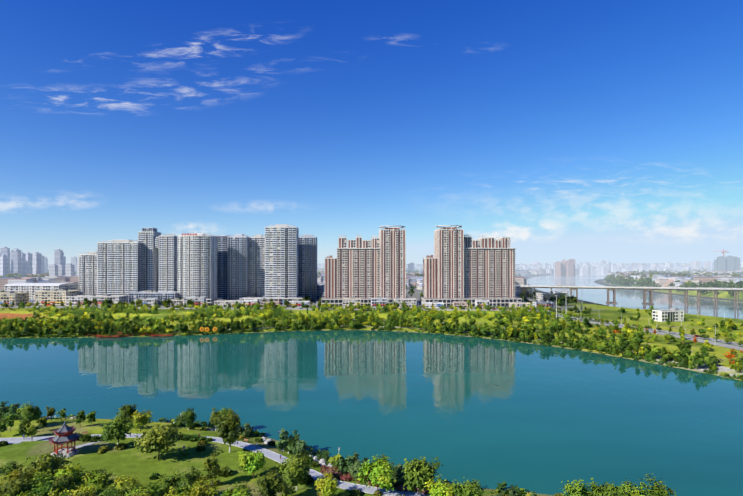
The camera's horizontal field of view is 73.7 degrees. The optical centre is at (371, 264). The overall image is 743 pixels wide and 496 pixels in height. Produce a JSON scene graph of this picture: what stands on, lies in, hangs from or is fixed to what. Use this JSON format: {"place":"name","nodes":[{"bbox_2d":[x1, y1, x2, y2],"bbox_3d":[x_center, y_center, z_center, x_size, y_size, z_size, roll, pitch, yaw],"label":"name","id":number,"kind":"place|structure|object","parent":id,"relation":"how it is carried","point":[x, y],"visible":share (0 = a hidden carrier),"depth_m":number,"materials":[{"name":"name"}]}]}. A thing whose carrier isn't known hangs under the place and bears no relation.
{"place":"outdoors","nodes":[
{"label":"outdoors","id":0,"kind":"place"},
{"bbox_2d":[79,252,96,294],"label":"tower","id":1,"kind":"structure","parent":0,"point":[88,274],"depth_m":591.06,"materials":[{"name":"grey concrete"}]},
{"bbox_2d":[97,240,141,301],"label":"tower","id":2,"kind":"structure","parent":0,"point":[119,267],"depth_m":584.22,"materials":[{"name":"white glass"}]},
{"bbox_2d":[0,434,429,495],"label":"park path","id":3,"kind":"structure","parent":0,"point":[314,474],"depth_m":143.81,"materials":[{"name":"concrete"}]},
{"bbox_2d":[228,234,249,299],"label":"tower","id":4,"kind":"structure","parent":0,"point":[238,266],"depth_m":590.73,"materials":[{"name":"grey glass"}]},
{"bbox_2d":[0,306,529,310],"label":"road","id":5,"kind":"structure","parent":0,"point":[260,308],"depth_m":503.32,"materials":[{"name":"grey asphalt"}]},
{"bbox_2d":[0,330,742,495],"bbox_3d":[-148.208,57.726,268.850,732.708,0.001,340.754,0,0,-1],"label":"lake water","id":6,"kind":"structure","parent":0,"point":[491,413],"depth_m":214.80,"materials":[{"name":"teal liquid"}]},
{"bbox_2d":[0,263,742,495],"bbox_3d":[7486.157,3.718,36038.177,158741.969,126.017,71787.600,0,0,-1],"label":"ground","id":7,"kind":"structure","parent":0,"point":[130,460],"depth_m":171.46,"materials":[{"name":"green plant"}]},
{"bbox_2d":[0,400,8,419],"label":"willow tree","id":8,"kind":"object","parent":7,"relation":"on","point":[3,408],"visible":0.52,"depth_m":178.91,"materials":[{"name":"green plant"}]},
{"bbox_2d":[0,404,18,419],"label":"willow tree","id":9,"kind":"object","parent":7,"relation":"on","point":[11,409],"visible":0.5,"depth_m":177.47,"materials":[{"name":"green plant"}]},
{"bbox_2d":[4,414,16,430],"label":"young tree","id":10,"kind":"object","parent":7,"relation":"on","point":[11,419],"visible":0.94,"depth_m":162.02,"materials":[{"name":"green plant"}]},
{"bbox_2d":[0,459,23,475],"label":"round tree","id":11,"kind":"object","parent":7,"relation":"on","point":[9,468],"visible":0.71,"depth_m":123.79,"materials":[{"name":"green plant"}]},
{"bbox_2d":[0,291,28,305],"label":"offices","id":12,"kind":"structure","parent":7,"relation":"on","point":[9,297],"depth_m":539.03,"materials":[{"name":"beige concrete"}]},
{"bbox_2d":[0,469,35,495],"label":"round tree","id":13,"kind":"object","parent":7,"relation":"on","point":[17,487],"visible":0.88,"depth_m":107.83,"materials":[{"name":"green plant"}]},
{"bbox_2d":[0,466,38,494],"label":"yellow tree","id":14,"kind":"object","parent":7,"relation":"on","point":[11,475],"visible":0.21,"depth_m":112.36,"materials":[{"name":"green plant"}]},
{"bbox_2d":[18,419,29,434],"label":"young tree","id":15,"kind":"object","parent":7,"relation":"on","point":[22,428],"visible":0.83,"depth_m":154.70,"materials":[{"name":"green plant"}]},
{"bbox_2d":[16,402,42,424],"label":"round tree","id":16,"kind":"object","parent":7,"relation":"on","point":[29,413],"visible":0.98,"depth_m":165.74,"materials":[{"name":"green plant"}]},
{"bbox_2d":[26,423,38,436],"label":"young tree","id":17,"kind":"object","parent":7,"relation":"on","point":[31,429],"visible":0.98,"depth_m":151.40,"materials":[{"name":"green plant"}]},
{"bbox_2d":[4,283,78,302],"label":"building","id":18,"kind":"structure","parent":7,"relation":"on","point":[31,288],"depth_m":572.90,"materials":[{"name":"white concrete"}]},
{"bbox_2d":[36,416,46,427],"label":"young tree","id":19,"kind":"object","parent":7,"relation":"on","point":[42,422],"visible":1,"depth_m":161.77,"materials":[{"name":"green plant"}]},
{"bbox_2d":[30,469,55,493],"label":"yellow tree","id":20,"kind":"object","parent":7,"relation":"on","point":[45,474],"visible":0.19,"depth_m":116.19,"materials":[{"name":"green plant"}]},
{"bbox_2d":[19,447,68,477],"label":"spreading tree","id":21,"kind":"object","parent":7,"relation":"on","point":[45,462],"visible":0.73,"depth_m":120.53,"materials":[{"name":"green plant"}]},
{"bbox_2d":[23,472,65,495],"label":"round tree","id":22,"kind":"object","parent":7,"relation":"on","point":[42,488],"visible":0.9,"depth_m":108.34,"materials":[{"name":"green plant"}]},
{"bbox_2d":[34,484,71,495],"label":"yellow tree","id":23,"kind":"object","parent":7,"relation":"on","point":[61,494],"visible":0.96,"depth_m":104.08,"materials":[{"name":"green plant"}]},
{"bbox_2d":[35,289,80,304],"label":"building","id":24,"kind":"structure","parent":7,"relation":"on","point":[56,297],"depth_m":547.30,"materials":[{"name":"beige concrete"}]},
{"bbox_2d":[48,473,79,495],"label":"round tree","id":25,"kind":"object","parent":7,"relation":"on","point":[67,481],"visible":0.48,"depth_m":114.53,"materials":[{"name":"green plant"}]},
{"bbox_2d":[48,421,80,457],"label":"pavilion","id":26,"kind":"structure","parent":7,"relation":"on","point":[65,434],"depth_m":141.51,"materials":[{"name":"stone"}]},
{"bbox_2d":[54,460,84,485],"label":"yellow tree","id":27,"kind":"object","parent":7,"relation":"on","point":[68,471],"visible":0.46,"depth_m":120.27,"materials":[{"name":"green plant"}]},
{"bbox_2d":[59,482,84,495],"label":"yellow tree","id":28,"kind":"object","parent":7,"relation":"on","point":[73,487],"visible":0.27,"depth_m":112.43,"materials":[{"name":"green plant"}]},
{"bbox_2d":[74,410,85,426],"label":"young tree","id":29,"kind":"object","parent":7,"relation":"on","point":[81,415],"visible":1,"depth_m":167.07,"materials":[{"name":"green plant"}]},
{"bbox_2d":[61,483,101,495],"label":"yellow tree","id":30,"kind":"object","parent":7,"relation":"on","point":[82,488],"visible":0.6,"depth_m":107.84,"materials":[{"name":"green plant"}]},
{"bbox_2d":[86,411,96,422],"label":"young tree","id":31,"kind":"object","parent":7,"relation":"on","point":[90,417],"visible":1,"depth_m":167.00,"materials":[{"name":"green plant"}]},
{"bbox_2d":[66,294,127,305],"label":"shops","id":32,"kind":"structure","parent":7,"relation":"on","point":[102,298],"depth_m":534.69,"materials":[{"name":"white concrete"}]},
{"bbox_2d":[81,469,115,487],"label":"yellow tree","id":33,"kind":"object","parent":7,"relation":"on","point":[98,479],"visible":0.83,"depth_m":117.24,"materials":[{"name":"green plant"}]},
{"bbox_2d":[99,483,119,495],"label":"round tree","id":34,"kind":"object","parent":7,"relation":"on","point":[112,493],"visible":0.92,"depth_m":107.30,"materials":[{"name":"green plant"}]},
{"bbox_2d":[98,408,134,443],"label":"round tree","id":35,"kind":"object","parent":7,"relation":"on","point":[119,427],"visible":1,"depth_m":146.48,"materials":[{"name":"green plant"}]},
{"bbox_2d":[113,474,139,488],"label":"yellow tree","id":36,"kind":"object","parent":7,"relation":"on","point":[119,482],"visible":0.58,"depth_m":117.28,"materials":[{"name":"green plant"}]},
{"bbox_2d":[119,404,135,420],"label":"tall tree","id":37,"kind":"object","parent":7,"relation":"on","point":[130,409],"visible":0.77,"depth_m":163.52,"materials":[{"name":"green plant"}]},
{"bbox_2d":[84,332,172,337],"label":"boardwalk","id":38,"kind":"structure","parent":7,"relation":"on","point":[114,336],"depth_m":395.12,"materials":[{"name":"brown wood"}]},
{"bbox_2d":[116,480,143,495],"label":"round tree","id":39,"kind":"object","parent":7,"relation":"on","point":[125,488],"visible":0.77,"depth_m":111.09,"materials":[{"name":"green plant"}]},
{"bbox_2d":[131,409,152,431],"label":"yellow tree","id":40,"kind":"object","parent":7,"relation":"on","point":[143,419],"visible":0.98,"depth_m":161.90,"materials":[{"name":"green plant"}]},
{"bbox_2d":[124,480,162,495],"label":"yellow tree","id":41,"kind":"object","parent":7,"relation":"on","point":[149,488],"visible":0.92,"depth_m":107.23,"materials":[{"name":"green plant"}]},
{"bbox_2d":[135,298,157,305],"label":"building","id":42,"kind":"structure","parent":7,"relation":"on","point":[149,301],"depth_m":533.17,"materials":[{"name":"white concrete"}]},
{"bbox_2d":[129,290,177,304],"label":"podium","id":43,"kind":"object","parent":7,"relation":"on","point":[161,296],"visible":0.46,"depth_m":548.96,"materials":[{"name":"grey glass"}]},
{"bbox_2d":[131,418,182,459],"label":"spreading tree","id":44,"kind":"object","parent":7,"relation":"on","point":[161,438],"visible":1,"depth_m":136.88,"materials":[{"name":"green plant"}]},
{"bbox_2d":[138,228,177,291],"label":"tower","id":45,"kind":"structure","parent":7,"relation":"on","point":[159,262],"depth_m":593.71,"materials":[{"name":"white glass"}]},
{"bbox_2d":[153,472,175,495],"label":"round tree","id":46,"kind":"object","parent":7,"relation":"on","point":[161,488],"visible":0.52,"depth_m":113.09,"materials":[{"name":"green plant"}]},
{"bbox_2d":[163,483,191,495],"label":"yellow tree","id":47,"kind":"object","parent":7,"relation":"on","point":[173,492],"visible":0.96,"depth_m":107.66,"materials":[{"name":"green plant"}]},
{"bbox_2d":[164,464,205,492],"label":"round tree","id":48,"kind":"object","parent":7,"relation":"on","point":[181,481],"visible":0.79,"depth_m":112.91,"materials":[{"name":"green plant"}]},
{"bbox_2d":[175,407,196,429],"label":"round tree","id":49,"kind":"object","parent":7,"relation":"on","point":[188,418],"visible":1,"depth_m":164.79,"materials":[{"name":"green plant"}]},
{"bbox_2d":[46,417,331,465],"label":"shore boulders","id":50,"kind":"object","parent":7,"relation":"on","point":[315,458],"visible":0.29,"depth_m":148.19,"materials":[{"name":"grey stone"}]},
{"bbox_2d":[183,296,205,305],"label":"building","id":51,"kind":"structure","parent":7,"relation":"on","point":[196,299],"depth_m":531.37,"materials":[{"name":"white concrete"}]},
{"bbox_2d":[178,233,220,304],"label":"tower","id":52,"kind":"structure","parent":7,"relation":"on","point":[197,264],"depth_m":553.99,"materials":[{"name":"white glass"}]},
{"bbox_2d":[185,474,222,495],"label":"yellow tree","id":53,"kind":"object","parent":7,"relation":"on","point":[202,487],"visible":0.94,"depth_m":109.43,"materials":[{"name":"green plant"}]},
{"bbox_2d":[202,452,220,484],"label":"tall tree","id":54,"kind":"object","parent":7,"relation":"on","point":[212,466],"visible":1,"depth_m":123.22,"materials":[{"name":"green plant"}]},
{"bbox_2d":[209,408,219,430],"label":"tall tree","id":55,"kind":"object","parent":7,"relation":"on","point":[213,418],"visible":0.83,"depth_m":166.92,"materials":[{"name":"green plant"}]},
{"bbox_2d":[210,235,228,299],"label":"tower","id":56,"kind":"structure","parent":7,"relation":"on","point":[222,266],"depth_m":595.32,"materials":[{"name":"grey glass"}]},
{"bbox_2d":[214,300,234,306],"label":"building","id":57,"kind":"structure","parent":7,"relation":"on","point":[222,302],"depth_m":523.30,"materials":[{"name":"white concrete"}]},
{"bbox_2d":[218,466,232,476],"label":"shrub","id":58,"kind":"object","parent":7,"relation":"on","point":[226,471],"visible":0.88,"depth_m":130.49,"materials":[{"name":"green plant"}]},
{"bbox_2d":[215,408,240,452],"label":"tall tree","id":59,"kind":"object","parent":7,"relation":"on","point":[229,426],"visible":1,"depth_m":144.46,"materials":[{"name":"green plant"}]},
{"bbox_2d":[220,481,252,495],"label":"yellow tree","id":60,"kind":"object","parent":7,"relation":"on","point":[241,489],"visible":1,"depth_m":108.43,"materials":[{"name":"green plant"}]},
{"bbox_2d":[238,423,253,436],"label":"willow tree","id":61,"kind":"object","parent":7,"relation":"on","point":[248,430],"visible":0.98,"depth_m":162.84,"materials":[{"name":"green plant"}]},
{"bbox_2d":[234,299,257,306],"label":"building","id":62,"kind":"structure","parent":7,"relation":"on","point":[243,301],"depth_m":525.38,"materials":[{"name":"white concrete"}]},
{"bbox_2d":[234,449,267,478],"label":"yellow tree","id":63,"kind":"object","parent":7,"relation":"on","point":[253,462],"visible":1,"depth_m":127.68,"materials":[{"name":"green plant"}]},
{"bbox_2d":[249,235,264,296],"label":"tower","id":64,"kind":"structure","parent":7,"relation":"on","point":[256,265],"depth_m":601.31,"materials":[{"name":"grey glass"}]},
{"bbox_2d":[254,469,294,495],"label":"round tree","id":65,"kind":"object","parent":7,"relation":"on","point":[272,483],"visible":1,"depth_m":112.26,"materials":[{"name":"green plant"}]},
{"bbox_2d":[264,224,303,304],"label":"tower","id":66,"kind":"structure","parent":7,"relation":"on","point":[281,263],"depth_m":557.61,"materials":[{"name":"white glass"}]},
{"bbox_2d":[275,428,294,450],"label":"willow tree","id":67,"kind":"object","parent":7,"relation":"on","point":[282,442],"visible":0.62,"depth_m":150.21,"materials":[{"name":"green plant"}]},
{"bbox_2d":[1,285,576,307],"bbox_3d":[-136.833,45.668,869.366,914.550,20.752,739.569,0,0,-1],"label":"urban trees","id":68,"kind":"object","parent":7,"relation":"on","point":[306,298],"visible":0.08,"depth_m":525.20,"materials":[{"name":"green plant"}]},
{"bbox_2d":[276,450,314,490],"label":"round tree","id":69,"kind":"object","parent":7,"relation":"on","point":[294,468],"visible":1,"depth_m":121.24,"materials":[{"name":"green plant"}]},
{"bbox_2d":[287,299,309,307],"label":"building","id":70,"kind":"structure","parent":7,"relation":"on","point":[297,302],"depth_m":518.15,"materials":[{"name":"white concrete"}]},
{"bbox_2d":[286,430,314,455],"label":"willow tree","id":71,"kind":"object","parent":7,"relation":"on","point":[298,447],"visible":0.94,"depth_m":147.25,"materials":[{"name":"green plant"}]},
{"bbox_2d":[299,234,317,301],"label":"tower","id":72,"kind":"structure","parent":7,"relation":"on","point":[308,264],"depth_m":597.73,"materials":[{"name":"grey glass"}]},
{"bbox_2d":[317,284,324,300],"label":"building","id":73,"kind":"structure","parent":7,"relation":"on","point":[321,289],"depth_m":614.02,"materials":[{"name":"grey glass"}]},
{"bbox_2d":[315,469,339,495],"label":"yellow tree","id":74,"kind":"object","parent":7,"relation":"on","point":[327,485],"visible":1,"depth_m":115.72,"materials":[{"name":"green plant"}]},
{"bbox_2d":[337,455,359,474],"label":"willow tree","id":75,"kind":"object","parent":7,"relation":"on","point":[344,467],"visible":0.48,"depth_m":132.20,"materials":[{"name":"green plant"}]},
{"bbox_2d":[342,297,360,307],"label":"building","id":76,"kind":"structure","parent":7,"relation":"on","point":[353,300],"depth_m":511.75,"materials":[{"name":"beige concrete"}]},
{"bbox_2d":[347,452,367,479],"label":"willow tree","id":77,"kind":"object","parent":7,"relation":"on","point":[355,467],"visible":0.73,"depth_m":129.91,"materials":[{"name":"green plant"}]},
{"bbox_2d":[321,225,407,306],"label":"apartments","id":78,"kind":"structure","parent":7,"relation":"on","point":[365,271],"depth_m":538.66,"materials":[{"name":"beige concrete"}]},
{"bbox_2d":[17,288,718,336],"bbox_3d":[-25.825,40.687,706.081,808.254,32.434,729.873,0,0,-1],"label":"street lamps","id":79,"kind":"object","parent":7,"relation":"on","point":[469,307],"visible":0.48,"depth_m":492.40,"materials":[{"name":"grey"}]},
{"bbox_2d":[0,247,742,289],"bbox_3d":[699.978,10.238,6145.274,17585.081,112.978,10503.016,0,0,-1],"label":"distant city","id":80,"kind":"object","parent":7,"relation":"on","point":[36,263],"visible":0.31,"depth_m":1369.54},
{"bbox_2d":[0,314,742,369],"bbox_3d":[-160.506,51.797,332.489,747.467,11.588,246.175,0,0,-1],"label":"shore belt","id":81,"kind":"object","parent":7,"relation":"on","point":[682,348],"visible":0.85,"depth_m":394.21,"materials":[{"name":"green plant"}]},
{"bbox_2d":[0,327,742,495],"bbox_3d":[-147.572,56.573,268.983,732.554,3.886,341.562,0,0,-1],"label":"shore shrubs","id":82,"kind":"object","parent":7,"relation":"on","point":[323,454],"visible":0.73,"depth_m":299.16,"materials":[{"name":"green plant"}]},
{"bbox_2d":[0,294,742,346],"bbox_3d":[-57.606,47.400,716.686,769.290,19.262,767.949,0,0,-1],"label":"street trees","id":83,"kind":"object","parent":7,"relation":"on","point":[726,340],"visible":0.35,"depth_m":493.36,"materials":[{"name":"green plant"}]},
{"bbox_2d":[0,267,742,284],"bbox_3d":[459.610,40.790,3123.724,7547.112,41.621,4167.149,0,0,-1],"label":"distant woods","id":84,"kind":"object","parent":7,"relation":"on","point":[651,273],"visible":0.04,"depth_m":1504.49,"materials":[{"name":"green plant"}]},
{"bbox_2d":[0,301,742,369],"bbox_3d":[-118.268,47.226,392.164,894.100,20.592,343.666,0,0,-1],"label":"trees","id":85,"kind":"object","parent":7,"relation":"on","point":[529,317],"depth_m":459.06,"materials":[{"name":"green plant"}]},
{"bbox_2d":[356,454,395,495],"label":"yellow tree","id":86,"kind":"object","parent":7,"relation":"on","point":[381,473],"visible":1,"depth_m":118.18,"materials":[{"name":"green plant"}]},
{"bbox_2d":[320,465,433,494],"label":"flower beds","id":87,"kind":"object","parent":7,"relation":"on","point":[336,472],"visible":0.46,"depth_m":128.16,"materials":[{"name":"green plant"}]},
{"bbox_2d":[371,297,387,307],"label":"building","id":88,"kind":"structure","parent":7,"relation":"on","point":[381,301],"depth_m":515.57,"materials":[{"name":"white concrete"}]},
{"bbox_2d":[395,464,406,484],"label":"willow tree","id":89,"kind":"object","parent":7,"relation":"on","point":[400,479],"visible":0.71,"depth_m":126.44,"materials":[{"name":"green plant"}]},
{"bbox_2d":[394,297,416,307],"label":"building","id":90,"kind":"structure","parent":7,"relation":"on","point":[409,302],"depth_m":514.64,"materials":[{"name":"white concrete"}]},
{"bbox_2d":[401,454,442,495],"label":"round tree","id":91,"kind":"object","parent":7,"relation":"on","point":[418,472],"visible":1,"depth_m":116.75,"materials":[{"name":"green plant"}]},
{"bbox_2d":[422,301,443,307],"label":"building","id":92,"kind":"structure","parent":7,"relation":"on","point":[429,304],"depth_m":513.34,"materials":[{"name":"white concrete"}]},
{"bbox_2d":[424,474,457,495],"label":"yellow tree","id":93,"kind":"object","parent":7,"relation":"on","point":[437,488],"visible":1,"depth_m":110.86,"materials":[{"name":"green plant"}]},
{"bbox_2d":[448,477,485,495],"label":"round tree","id":94,"kind":"object","parent":7,"relation":"on","point":[472,489],"visible":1,"depth_m":109.65,"materials":[{"name":"green plant"}]},
{"bbox_2d":[420,225,521,306],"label":"apartments","id":95,"kind":"structure","parent":7,"relation":"on","point":[459,266],"depth_m":539.75,"materials":[{"name":"beige concrete"}]},
{"bbox_2d":[229,326,742,370],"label":"lakeside promenade","id":96,"kind":"structure","parent":7,"relation":"on","point":[489,333],"depth_m":430.49,"materials":[{"name":"concrete"}]},
{"bbox_2d":[515,284,531,297],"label":"building","id":97,"kind":"structure","parent":7,"relation":"on","point":[525,292],"depth_m":729.80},
{"bbox_2d":[532,301,553,307],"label":"building","id":98,"kind":"structure","parent":7,"relation":"on","point":[548,304],"depth_m":512.55,"materials":[{"name":"white concrete"}]},
{"bbox_2d":[536,291,559,301],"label":"building","id":99,"kind":"structure","parent":7,"relation":"on","point":[550,295],"depth_m":640.59,"materials":[{"name":"white concrete"}]},
{"bbox_2d":[528,294,577,303],"bbox_3d":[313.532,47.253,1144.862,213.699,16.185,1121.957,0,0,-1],"label":"trees","id":100,"kind":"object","parent":7,"relation":"on","point":[565,299],"depth_m":661.88,"materials":[{"name":"green plant"}]},
{"bbox_2d":[560,478,594,495],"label":"round tree","id":101,"kind":"object","parent":7,"relation":"on","point":[575,490],"visible":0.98,"depth_m":108.00,"materials":[{"name":"green plant"}]},
{"bbox_2d":[588,478,629,495],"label":"round tree","id":102,"kind":"object","parent":7,"relation":"on","point":[607,489],"visible":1,"depth_m":107.50,"materials":[{"name":"green plant"}]},
{"bbox_2d":[493,306,742,371],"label":"bank trees","id":103,"kind":"object","parent":7,"relation":"on","point":[739,368],"visible":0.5,"depth_m":280.33,"materials":[{"name":"green plant"}]},
{"bbox_2d":[515,272,742,295],"bbox_3d":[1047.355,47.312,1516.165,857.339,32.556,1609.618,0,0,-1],"label":"trees","id":104,"kind":"object","parent":7,"relation":"on","point":[716,284],"visible":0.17,"depth_m":1084.86,"materials":[{"name":"green plant"}]},
{"bbox_2d":[515,285,742,305],"bbox_3d":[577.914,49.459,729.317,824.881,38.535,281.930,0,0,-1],"label":"river bridge","id":105,"kind":"structure","parent":7,"relation":"on","point":[644,289],"depth_m":717.77,"materials":[{"name":"concrete"}]},
{"bbox_2d":[522,297,742,350],"bbox_3d":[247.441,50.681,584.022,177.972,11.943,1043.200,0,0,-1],"label":"riverside road","id":106,"kind":"structure","parent":7,"relation":"on","point":[720,342],"depth_m":393.79,"materials":[{"name":"grey asphalt"}]},
{"bbox_2d":[615,478,652,495],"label":"yellow tree","id":107,"kind":"object","parent":7,"relation":"on","point":[634,491],"visible":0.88,"depth_m":108.23,"materials":[{"name":"green plant"}]},
{"bbox_2d":[634,473,675,495],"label":"round tree","id":108,"kind":"object","parent":7,"relation":"on","point":[657,490],"visible":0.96,"depth_m":108.56,"materials":[{"name":"green plant"}]},
{"bbox_2d":[652,308,683,321],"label":"building","id":109,"kind":"structure","parent":7,"relation":"on","point":[674,314],"depth_m":485.04,"materials":[{"name":"white paint"}]},
{"bbox_2d":[596,325,742,364],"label":"trees","id":110,"kind":"object","parent":7,"relation":"on","point":[729,356],"visible":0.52,"depth_m":303.82,"materials":[{"name":"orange plant"}]},
{"bbox_2d":[0,0,742,263],"label":"sky","id":111,"kind":"structure","parent":0,"point":[591,131],"materials":[{"name":"blue"}]},
{"bbox_2d":[528,274,742,318],"bbox_3d":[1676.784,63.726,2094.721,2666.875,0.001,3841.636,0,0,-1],"label":"river water","id":112,"kind":"structure","parent":0,"point":[628,298],"depth_m":898.81,"materials":[{"name":"grey liquid"}]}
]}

